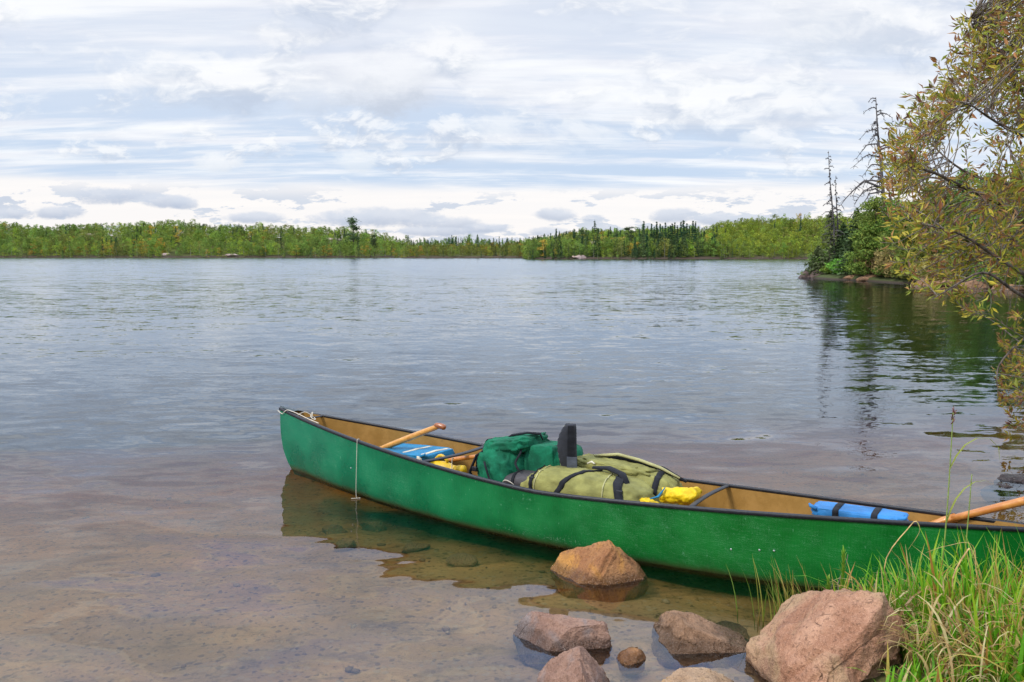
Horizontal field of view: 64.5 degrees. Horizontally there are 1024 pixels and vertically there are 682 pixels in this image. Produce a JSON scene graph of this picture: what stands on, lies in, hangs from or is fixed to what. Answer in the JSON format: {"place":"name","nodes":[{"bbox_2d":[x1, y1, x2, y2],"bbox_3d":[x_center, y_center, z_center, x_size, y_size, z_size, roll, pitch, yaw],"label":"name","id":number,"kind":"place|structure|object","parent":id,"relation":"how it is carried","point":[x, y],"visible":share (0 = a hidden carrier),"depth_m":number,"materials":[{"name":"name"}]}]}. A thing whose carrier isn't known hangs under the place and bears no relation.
{"place":"outdoors","nodes":[
{"label":"outdoors","id":0,"kind":"place"},
{"bbox_2d":[0,233,402,257],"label":"hills","id":1,"kind":"structure","parent":0,"point":[173,252],"depth_m":379.67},
{"bbox_2d":[115,243,127,255],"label":"shore tree","id":2,"kind":"object","parent":1,"relation":"on","point":[121,249],"visible":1,"depth_m":373.88,"materials":[{"name":"green plant"}]},
{"bbox_2d":[0,219,418,256],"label":"shore forest","id":3,"kind":"object","parent":1,"relation":"on","point":[14,234],"visible":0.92,"depth_m":399.76,"materials":[{"name":"green plant"}]},
{"bbox_2d":[343,216,362,253],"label":"pine","id":4,"kind":"object","parent":1,"relation":"on","point":[352,221],"visible":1,"depth_m":381.39,"materials":[{"name":"green plant"}]},
{"bbox_2d":[371,235,378,255],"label":"pine","id":5,"kind":"object","parent":1,"relation":"on","point":[374,240],"visible":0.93,"depth_m":383.64,"materials":[{"name":"green plant"}]},
{"bbox_2d":[403,253,522,257],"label":"hills","id":6,"kind":"structure","parent":0,"point":[460,256],"depth_m":340.46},
{"bbox_2d":[396,238,549,257],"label":"shore forest","id":7,"kind":"object","parent":6,"relation":"on","point":[491,249],"visible":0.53,"depth_m":352.00,"materials":[{"name":"green plant"}]},
{"bbox_2d":[0,273,1023,681],"bbox_3d":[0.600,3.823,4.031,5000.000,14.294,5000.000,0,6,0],"label":"ground","id":8,"kind":"structure","parent":0,"point":[106,607],"depth_m":6.68,"materials":[{"name":"liquid"}]},
{"bbox_2d":[322,524,346,533],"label":"submerged stone","id":9,"kind":"object","parent":8,"relation":"on","point":[334,529],"visible":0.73,"depth_m":5.50,"materials":[{"name":"green stone"}]},
{"bbox_2d":[334,538,356,551],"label":"submerged stone","id":10,"kind":"object","parent":8,"relation":"on","point":[345,544],"visible":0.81,"depth_m":5.08,"materials":[{"name":"beige stone"}]},
{"bbox_2d":[359,521,386,531],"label":"submerged stone","id":11,"kind":"object","parent":8,"relation":"on","point":[372,526],"visible":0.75,"depth_m":5.54,"materials":[{"name":"green stone"}]},
{"bbox_2d":[401,542,429,552],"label":"submerged stone","id":12,"kind":"object","parent":8,"relation":"on","point":[410,547],"visible":0.96,"depth_m":5.05,"materials":[{"name":"beige stone"}]},
{"bbox_2d":[435,527,462,535],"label":"submerged stone","id":13,"kind":"object","parent":8,"relation":"on","point":[455,531],"visible":0.97,"depth_m":5.39,"materials":[{"name":"green stone"}]},
{"bbox_2d":[445,553,477,566],"bbox_3d":[-0.296,1.305,4.792,0.195,0.084,0.107,0,6,0],"label":"submerged stone","id":14,"kind":"object","parent":8,"relation":"on","point":[461,560],"visible":0.91,"depth_m":4.76,"materials":[{"name":"beige stone"}]},
{"bbox_2d":[13,466,959,681],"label":"pebbles","id":15,"kind":"object","parent":8,"relation":"on","point":[445,629],"visible":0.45,"depth_m":4.65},
{"bbox_2d":[513,611,611,669],"bbox_3d":[0.219,1.346,3.602,0.429,0.288,0.300,0,6,0],"label":"rock","id":16,"kind":"object","parent":8,"relation":"on","point":[541,640],"visible":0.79,"depth_m":3.49,"materials":[{"name":"pink stone"}]},
{"bbox_2d":[537,646,609,681],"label":"rock","id":17,"kind":"object","parent":8,"relation":"on","point":[578,664],"visible":1,"depth_m":3.10,"materials":[{"name":"pink stone"}]},
{"bbox_2d":[550,540,648,602],"bbox_3d":[0.467,1.296,4.306,0.524,0.517,0.316,0,6,0],"label":"rock","id":18,"kind":"object","parent":8,"relation":"on","point":[607,571],"visible":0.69,"depth_m":4.20,"materials":[{"name":"orange stone"}]},
{"bbox_2d":[616,647,645,674],"bbox_3d":[0.498,1.343,3.398,0.120,0.116,0.114,-2,6,-19],"label":"rock","id":19,"kind":"object","parent":8,"relation":"on","point":[631,660],"visible":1,"depth_m":3.37,"materials":[{"name":"orange stone"}]},
{"bbox_2d":[661,667,733,681],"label":"rock","id":20,"kind":"object","parent":8,"relation":"on","point":[695,674],"visible":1,"depth_m":3.12,"materials":[{"name":"beige stone"}]},
{"bbox_2d":[651,610,748,669],"bbox_3d":[0.869,1.365,3.566,0.496,0.320,0.286,0,6,0],"label":"rock","id":21,"kind":"object","parent":8,"relation":"on","point":[681,639],"visible":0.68,"depth_m":3.46,"materials":[{"name":"brown stone"}]},
{"bbox_2d":[716,621,748,639],"bbox_3d":[0.976,1.353,3.712,0.211,0.093,0.165,-2,7,-20],"label":"submerged stone","id":22,"kind":"object","parent":8,"relation":"on","point":[739,628],"visible":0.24,"depth_m":3.73,"materials":[{"name":"brown stone"}]},
{"bbox_2d":[732,657,753,673],"bbox_3d":[1.012,1.373,3.441,0.157,0.069,0.196,-3,7,-27],"label":"submerged stone","id":23,"kind":"object","parent":8,"relation":"on","point":[742,665],"visible":0.34,"depth_m":3.41,"materials":[{"name":"stone"}]},
{"bbox_2d":[727,556,840,632],"bbox_3d":[1.244,1.197,3.712,0.526,0.420,0.475,2,6,16],"label":"sedge","id":24,"kind":"object","parent":8,"relation":"on","point":[778,605],"visible":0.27,"depth_m":3.74,"materials":[{"name":"green plant"}]},
{"bbox_2d":[798,270,811,277],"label":"shore rock","id":25,"kind":"object","parent":8,"relation":"on","point":[804,276],"visible":0.37,"depth_m":56.79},
{"bbox_2d":[796,245,828,274],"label":"fir tree","id":26,"kind":"object","parent":8,"relation":"on","point":[816,252],"visible":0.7,"depth_m":56.78,"materials":[{"name":"green plant"}]},
{"bbox_2d":[807,247,839,268],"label":"shrub","id":27,"kind":"object","parent":8,"relation":"on","point":[817,258],"visible":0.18,"depth_m":56.85,"materials":[{"name":"green plant"}]},
{"bbox_2d":[745,588,907,681],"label":"boulder","id":28,"kind":"object","parent":8,"relation":"on","point":[821,636],"visible":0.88,"depth_m":3.07,"materials":[{"name":"pink stone"}]},
{"bbox_2d":[811,208,842,273],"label":"fir tree","id":29,"kind":"object","parent":8,"relation":"on","point":[830,246],"visible":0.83,"depth_m":55.67,"materials":[{"name":"green plant"}]},
{"bbox_2d":[825,574,832,589],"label":"leafy sprig","id":30,"kind":"object","parent":8,"relation":"on","point":[829,584],"visible":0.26,"depth_m":3.64,"materials":[{"name":"green plant"}]},
{"bbox_2d":[819,264,839,273],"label":"shrub","id":31,"kind":"object","parent":8,"relation":"on","point":[824,269],"visible":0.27,"depth_m":55.21,"materials":[{"name":"green plant"}]},
{"bbox_2d":[820,151,845,257],"bbox_3d":[22.050,-8.781,55.387,1.736,8.277,1.289,1,6,9],"label":"dead tree","id":32,"kind":"object","parent":8,"relation":"on","point":[832,212],"visible":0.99,"depth_m":55.35,"materials":[{"name":"grey wood"}]},
{"bbox_2d":[820,222,852,273],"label":"fir tree","id":33,"kind":"object","parent":8,"relation":"on","point":[841,237],"visible":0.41,"depth_m":55.38,"materials":[{"name":"green plant"}]},
{"bbox_2d":[824,258,850,273],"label":"shrub","id":34,"kind":"object","parent":8,"relation":"on","point":[834,262],"visible":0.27,"depth_m":53.85,"materials":[{"name":"green plant"}]},
{"bbox_2d":[834,178,842,237],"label":"dead tree","id":35,"kind":"object","parent":8,"relation":"on","point":[839,220],"visible":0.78,"depth_m":55.94,"materials":[{"name":"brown wood"}]},
{"bbox_2d":[837,546,847,589],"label":"leafy sprig","id":36,"kind":"object","parent":8,"relation":"on","point":[843,564],"visible":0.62,"depth_m":3.65,"materials":[{"name":"green plant"}]},
{"bbox_2d":[831,207,859,274],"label":"fir tree","id":37,"kind":"object","parent":8,"relation":"on","point":[847,244],"visible":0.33,"depth_m":52.54,"materials":[{"name":"green plant"}]},
{"bbox_2d":[841,259,854,273],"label":"shrub","id":38,"kind":"object","parent":8,"relation":"on","point":[847,265],"visible":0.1,"depth_m":52.32,"materials":[{"name":"green plant"}]},
{"bbox_2d":[843,274,861,279],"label":"shore rock","id":39,"kind":"object","parent":8,"relation":"on","point":[849,277],"visible":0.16,"depth_m":52.03,"materials":[{"name":"brown stone"}]},
{"bbox_2d":[842,222,885,274],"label":"leafy tree","id":40,"kind":"object","parent":8,"relation":"on","point":[870,228],"visible":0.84,"depth_m":49.90,"materials":[{"name":"green plant"}]},
{"bbox_2d":[856,274,880,280],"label":"shore rock","id":41,"kind":"object","parent":8,"relation":"on","point":[865,277],"visible":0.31,"depth_m":50.09,"materials":[{"name":"brown stone"}]},
{"bbox_2d":[854,247,887,275],"bbox_3d":[22.646,-4.981,50.162,2.724,1.976,2.391,-3,7,-29],"label":"shrub","id":42,"kind":"object","parent":8,"relation":"on","point":[872,261],"visible":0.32,"depth_m":49.75,"materials":[{"name":"green plant"}]},
{"bbox_2d":[851,195,893,270],"bbox_3d":[22.758,-6.541,50.446,3.226,5.114,3.162,3,7,24],"label":"leafy tree","id":43,"kind":"object","parent":8,"relation":"on","point":[871,205],"visible":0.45,"depth_m":50.13,"materials":[{"name":"green plant"}]},
{"bbox_2d":[837,97,908,225],"bbox_3d":[23.491,-9.969,51.810,4.749,11.144,5.282,-5,8,-41],"label":"dead tree","id":44,"kind":"object","parent":8,"relation":"on","point":[876,185],"visible":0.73,"depth_m":52.04,"materials":[{"name":"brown wood"}]},
{"bbox_2d":[871,263,890,276],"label":"shrub","id":45,"kind":"object","parent":8,"relation":"on","point":[878,272],"visible":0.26,"depth_m":48.92,"materials":[{"name":"green plant"}]},
{"bbox_2d":[871,246,904,277],"bbox_3d":[22.793,-4.764,47.993,2.723,2.066,2.458,0,6,0],"label":"shrub","id":46,"kind":"object","parent":8,"relation":"on","point":[882,256],"visible":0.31,"depth_m":48.00,"materials":[{"name":"green plant"}]},
{"bbox_2d":[872,198,911,260],"bbox_3d":[23.408,-6.353,49.569,3.066,4.827,3.702,0,6,0],"label":"leafy tree","id":47,"kind":"object","parent":8,"relation":"on","point":[881,228],"visible":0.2,"depth_m":49.38,"materials":[{"name":"green plant"}]},
{"bbox_2d":[889,263,912,277],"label":"shrub","id":48,"kind":"object","parent":8,"relation":"on","point":[893,272],"visible":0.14,"depth_m":46.77,"materials":[{"name":"green plant"}]},
{"bbox_2d":[884,521,919,606],"bbox_3d":[1.723,0.991,3.242,0.454,0.576,0.080,0,6,0],"label":"dry blade","id":49,"kind":"object","parent":8,"relation":"on","point":[893,546],"visible":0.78,"depth_m":3.23,"materials":[{"name":"plant"}]},
{"bbox_2d":[878,201,937,269],"bbox_3d":[23.010,-5.850,46.712,3.553,4.569,3.542,0,6,0],"label":"leafy tree","id":50,"kind":"object","parent":8,"relation":"on","point":[901,238],"visible":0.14,"depth_m":46.58,"materials":[{"name":"green plant"}]},
{"bbox_2d":[803,523,1023,681],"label":"grass","id":51,"kind":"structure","parent":8,"relation":"on","point":[1009,586],"depth_m":3.02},
{"bbox_2d":[894,248,935,278],"bbox_3d":[22.965,-4.370,45.881,2.493,1.812,2.648,-6,9,-45],"label":"shrub","id":52,"kind":"object","parent":8,"relation":"on","point":[895,267],"visible":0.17,"depth_m":45.55,"materials":[{"name":"green plant"}]},
{"bbox_2d":[808,571,1023,681],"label":"dead grass","id":53,"kind":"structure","parent":8,"relation":"on","point":[945,627],"depth_m":2.89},
{"bbox_2d":[915,276,932,285],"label":"shore rock","id":54,"kind":"object","parent":8,"relation":"on","point":[920,282],"visible":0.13,"depth_m":43.51,"materials":[{"name":"brown stone"}]},
{"bbox_2d":[921,586,933,640],"bbox_3d":[1.658,1.040,2.951,0.388,0.329,0.020,-1,6,-10],"label":"dry blade","id":55,"kind":"object","parent":8,"relation":"on","point":[931,610],"visible":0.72,"depth_m":2.92,"materials":[{"name":"plant"}]},
{"bbox_2d":[895,180,965,267],"bbox_3d":[23.685,-6.271,45.727,3.036,5.550,3.685,0,6,0],"label":"leafy tree","id":56,"kind":"object","parent":8,"relation":"on","point":[948,196],"visible":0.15,"depth_m":45.23,"materials":[{"name":"green plant"}]},
{"bbox_2d":[914,253,954,281],"bbox_3d":[22.893,-3.888,43.415,2.665,1.696,2.794,0,6,0],"label":"shrub","id":57,"kind":"object","parent":8,"relation":"on","point":[943,263],"visible":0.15,"depth_m":43.28,"materials":[{"name":"green plant"}]},
{"bbox_2d":[867,0,1023,441],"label":"willow bush","id":58,"kind":"object","parent":8,"relation":"on","point":[985,36],"visible":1,"depth_m":5.22,"materials":[{"name":"green plant"}]},
{"bbox_2d":[933,278,963,286],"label":"shore rock","id":59,"kind":"object","parent":8,"relation":"on","point":[942,285],"visible":0.14,"depth_m":41.69,"materials":[{"name":"brown stone"}]},
{"bbox_2d":[927,168,981,258],"bbox_3d":[24.647,-6.493,44.639,3.741,6.109,3.532,0,6,0],"label":"leafy tree","id":60,"kind":"object","parent":8,"relation":"on","point":[961,182],"visible":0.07,"depth_m":44.30,"materials":[{"name":"green plant"}]},
{"bbox_2d":[939,259,975,280],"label":"shrub","id":61,"kind":"object","parent":8,"relation":"on","point":[957,272],"visible":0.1,"depth_m":41.25,"materials":[{"name":"green plant"}]},
{"bbox_2d":[926,542,994,609],"bbox_3d":[1.819,1.012,3.139,0.469,0.491,0.029,-1,6,-6],"label":"dry blade","id":62,"kind":"object","parent":8,"relation":"on","point":[975,557],"visible":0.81,"depth_m":3.10,"materials":[{"name":"plant"}]},
{"bbox_2d":[960,474,971,580],"bbox_3d":[1.911,0.975,3.464,0.060,0.832,0.008,0,6,0],"label":"reed","id":63,"kind":"object","parent":8,"relation":"on","point":[968,514],"visible":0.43,"depth_m":3.44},
{"bbox_2d":[952,548,980,613],"bbox_3d":[1.829,0.995,3.050,0.344,0.469,0.065,0,6,0],"label":"dry blade","id":64,"kind":"object","parent":8,"relation":"on","point":[961,559],"visible":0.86,"depth_m":3.03,"materials":[{"name":"plant"}]},
{"bbox_2d":[947,229,989,275],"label":"leafy tree","id":65,"kind":"object","parent":8,"relation":"on","point":[967,241],"visible":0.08,"depth_m":41.21,"materials":[{"name":"green plant"}]},
{"bbox_2d":[940,406,999,582],"bbox_3d":[1.886,0.849,3.510,0.434,1.154,0.064,0,6,-2],"label":"reed","id":66,"kind":"object","parent":8,"relation":"on","point":[950,465],"visible":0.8,"depth_m":3.47,"materials":[{"name":"green plant"}]},
{"bbox_2d":[960,279,992,288],"bbox_3d":[23.005,-2.625,39.912,1.934,0.957,1.028,2,7,21],"label":"shore rock","id":67,"kind":"object","parent":8,"relation":"on","point":[971,282],"visible":0.27,"depth_m":39.60,"materials":[{"name":"brown stone"}]},
{"bbox_2d":[946,172,1009,262],"bbox_3d":[24.411,-5.826,41.501,3.970,5.594,3.591,0,6,0],"label":"leafy tree","id":68,"kind":"object","parent":8,"relation":"on","point":[966,219],"visible":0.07,"depth_m":41.31,"materials":[{"name":"green plant"}]},
{"bbox_2d":[964,260,1006,283],"bbox_3d":[23.681,-3.370,39.511,2.607,1.498,2.512,0,6,0],"label":"shrub","id":69,"kind":"object","parent":8,"relation":"on","point":[981,270],"visible":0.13,"depth_m":39.53,"materials":[{"name":"green plant"}]},
{"bbox_2d":[963,159,1023,280],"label":"fir tree","id":70,"kind":"object","parent":8,"relation":"on","point":[992,231],"visible":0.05,"depth_m":39.51,"materials":[{"name":"green plant"}]},
{"bbox_2d":[980,483,1020,503],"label":"water","id":71,"kind":"structure","parent":8,"relation":"on","point":[996,493],"depth_m":5.90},
{"bbox_2d":[991,283,1023,289],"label":"shore rock","id":72,"kind":"object","parent":8,"relation":"on","point":[1017,287],"visible":0.2,"depth_m":37.63,"materials":[{"name":"brown stone"}]},
{"bbox_2d":[991,225,1023,278],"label":"leafy tree","id":73,"kind":"object","parent":8,"relation":"on","point":[1011,248],"visible":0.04,"depth_m":38.13,"materials":[{"name":"green plant"}]},
{"bbox_2d":[994,473,1023,497],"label":"rock","id":74,"kind":"object","parent":8,"relation":"on","point":[1015,480],"visible":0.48,"depth_m":6.04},
{"bbox_2d":[995,173,1023,263],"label":"leafy tree","id":75,"kind":"object","parent":8,"relation":"on","point":[1022,238],"visible":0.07,"depth_m":37.71,"materials":[{"name":"green plant"}]},
{"bbox_2d":[997,265,1023,286],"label":"shrub","id":76,"kind":"object","parent":8,"relation":"on","point":[1013,279],"visible":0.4,"depth_m":37.69,"materials":[{"name":"green plant"}]},
{"bbox_2d":[0,257,1023,439],"bbox_3d":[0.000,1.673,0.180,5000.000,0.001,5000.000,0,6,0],"label":"water","id":77,"kind":"structure","parent":0,"point":[105,305],"depth_m":22.67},
{"bbox_2d":[279,406,1023,595],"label":"canoe","id":78,"kind":"object","parent":77,"relation":"on","point":[718,530],"visible":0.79,"depth_m":4.47,"materials":[{"name":"green plastic"}]},
{"bbox_2d":[278,410,318,423],"bbox_3d":[-1.638,0.569,6.195,0.015,0.048,0.633,-6,8,-43],"label":"painter rope","id":79,"kind":"object","parent":78,"relation":"attached to","point":[298,414],"visible":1,"depth_m":6.20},
{"bbox_2d":[351,439,360,498],"bbox_3d":[-1.066,0.886,5.600,0.045,0.421,0.101,4,7,31],"label":"cord","id":80,"kind":"object","parent":78,"relation":"hanging from","point":[356,472],"visible":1,"depth_m":5.61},
{"bbox_2d":[380,423,445,447],"bbox_3d":[-0.926,0.797,5.865,1.094,0.523,0.045,4,7,30],"label":"paddle","id":81,"kind":"object","parent":78,"relation":"in","point":[414,435],"visible":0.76,"depth_m":5.69,"materials":[{"name":"brown wood"}]},
{"bbox_2d":[384,443,454,459],"bbox_3d":[-0.729,0.789,5.808,0.556,0.119,0.412,4,7,31],"label":"seat cushion","id":82,"kind":"object","parent":78,"relation":"on","point":[421,452],"visible":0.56,"depth_m":5.72,"materials":[{"name":"blue fabric"}]},
{"bbox_2d":[429,454,466,472],"bbox_3d":[-0.482,0.865,5.560,0.382,0.182,0.124,4,7,33],"label":"bailer","id":83,"kind":"object","parent":78,"relation":"in","point":[446,463],"visible":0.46,"depth_m":5.51,"materials":[{"name":"yellow plastic"}]},
{"bbox_2d":[448,454,475,461],"bbox_3d":[-0.648,0.880,5.765,1.203,0.316,0.164,4,7,30],"label":"paddle","id":84,"kind":"object","parent":78,"relation":"in","point":[462,458],"visible":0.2,"depth_m":5.59,"materials":[{"name":"orange wood"}]},
{"bbox_2d":[468,432,582,481],"bbox_3d":[0.080,0.867,5.273,0.684,0.591,0.585,4,8,35],"label":"green pack","id":85,"kind":"object","parent":78,"relation":"in","point":[500,459],"visible":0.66,"depth_m":5.11,"materials":[{"name":"fabric"}]},
{"bbox_2d":[520,423,686,504],"bbox_3d":[0.555,0.825,4.921,0.916,0.626,0.625,4,7,33],"label":"olive pack","id":86,"kind":"object","parent":78,"relation":"in","point":[620,476],"visible":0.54,"depth_m":4.82,"materials":[{"name":"fabric"}]},
{"bbox_2d":[504,470,534,485],"bbox_3d":[0.141,0.895,5.057,0.419,0.174,0.208,4,7,31],"label":"rolled pad","id":87,"kind":"object","parent":86,"relation":"attached to","point":[518,477],"visible":0.27,"depth_m":5.03,"materials":[{"name":"grey fabric"}]},
{"bbox_2d":[639,487,701,504],"bbox_3d":[0.884,0.881,4.600,0.384,0.134,0.162,1,6,9],"label":"stuff sack","id":88,"kind":"object","parent":78,"relation":"in","point":[683,495],"visible":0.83,"depth_m":4.56,"materials":[{"name":"yellow fabric"}]},
{"bbox_2d":[808,501,908,520],"bbox_3d":[1.792,0.885,4.185,0.469,0.089,0.208,4,7,32],"label":"seat cushion","id":89,"kind":"object","parent":78,"relation":"on","point":[827,508],"visible":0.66,"depth_m":4.15,"materials":[{"name":"blue fabric"}]},
{"bbox_2d":[929,497,1023,522],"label":"paddle","id":90,"kind":"object","parent":78,"relation":"in","point":[993,508],"visible":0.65,"depth_m":3.92,"materials":[{"name":"orange wood"}]},
{"bbox_2d":[0,0,1023,245],"label":"sky","id":91,"kind":"structure","parent":0,"point":[438,120],"materials":[{"name":"white"}]},
{"bbox_2d":[528,230,828,258],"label":"hills","id":92,"kind":"structure","parent":0,"point":[778,256],"depth_m":267.23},
{"bbox_2d":[572,255,585,258],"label":"outcrop","id":93,"kind":"object","parent":92,"relation":"on","point":[580,256],"visible":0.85,"depth_m":264.57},
{"bbox_2d":[576,229,590,243],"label":"pine","id":94,"kind":"object","parent":92,"relation":"on","point":[583,231],"visible":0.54,"depth_m":294.19,"materials":[{"name":"green plant"}]},
{"bbox_2d":[520,221,731,258],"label":"shore forest","id":95,"kind":"object","parent":92,"relation":"on","point":[601,243],"visible":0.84,"depth_m":271.89,"materials":[{"name":"green plant"}]},
{"bbox_2d":[622,227,635,240],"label":"pine","id":96,"kind":"object","parent":92,"relation":"on","point":[630,236],"visible":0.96,"depth_m":293.25,"materials":[{"name":"green plant"}]},
{"bbox_2d":[657,224,662,254],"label":"spruce","id":97,"kind":"object","parent":92,"relation":"on","point":[660,228],"visible":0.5,"depth_m":280.33,"materials":[{"name":"green plant"}]},
{"bbox_2d":[662,223,668,255],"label":"spruce","id":98,"kind":"object","parent":92,"relation":"on","point":[665,237],"visible":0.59,"depth_m":272.80,"materials":[{"name":"green plant"}]},
{"bbox_2d":[670,224,674,243],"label":"spruce","id":99,"kind":"object","parent":92,"relation":"on","point":[671,236],"visible":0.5,"depth_m":278.60,"materials":[{"name":"green plant"}]},
{"bbox_2d":[678,221,681,247],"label":"spruce","id":100,"kind":"object","parent":92,"relation":"on","point":[680,230],"visible":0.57,"depth_m":275.02,"materials":[{"name":"green plant"}]},
{"bbox_2d":[681,220,685,237],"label":"spruce","id":101,"kind":"object","parent":92,"relation":"on","point":[683,230],"visible":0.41,"depth_m":282.92,"materials":[{"name":"green plant"}]},
{"bbox_2d":[682,245,688,257],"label":"shore tree","id":102,"kind":"object","parent":92,"relation":"on","point":[684,256],"visible":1,"depth_m":266.38,"materials":[{"name":"green plant"}]},
{"bbox_2d":[687,226,690,254],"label":"spruce","id":103,"kind":"object","parent":92,"relation":"on","point":[689,238],"visible":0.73,"depth_m":276.30,"materials":[{"name":"green plant"}]},
{"bbox_2d":[690,221,693,239],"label":"spruce","id":104,"kind":"object","parent":92,"relation":"on","point":[692,230],"visible":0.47,"depth_m":291.18,"materials":[{"name":"green plant"}]},
{"bbox_2d":[691,221,698,254],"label":"spruce","id":105,"kind":"object","parent":92,"relation":"on","point":[695,230],"visible":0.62,"depth_m":275.44,"materials":[{"name":"green plant"}]},
{"bbox_2d":[702,243,711,255],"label":"shore tree","id":106,"kind":"object","parent":92,"relation":"on","point":[705,246],"visible":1,"depth_m":268.25,"materials":[{"name":"green plant"}]},
{"bbox_2d":[697,212,974,258],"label":"hillside forest","id":107,"kind":"object","parent":92,"relation":"on","point":[754,230],"visible":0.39,"depth_m":297.07,"materials":[{"name":"green plant"}]},
{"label":"distant hills","id":108,"kind":"structure","parent":0,"visible":0},
{"bbox_2d":[347,234,534,250],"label":"distant forest","id":109,"kind":"object","parent":108,"relation":"on","point":[451,241],"visible":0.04,"depth_m":665.77,"materials":[{"name":"green plant"}]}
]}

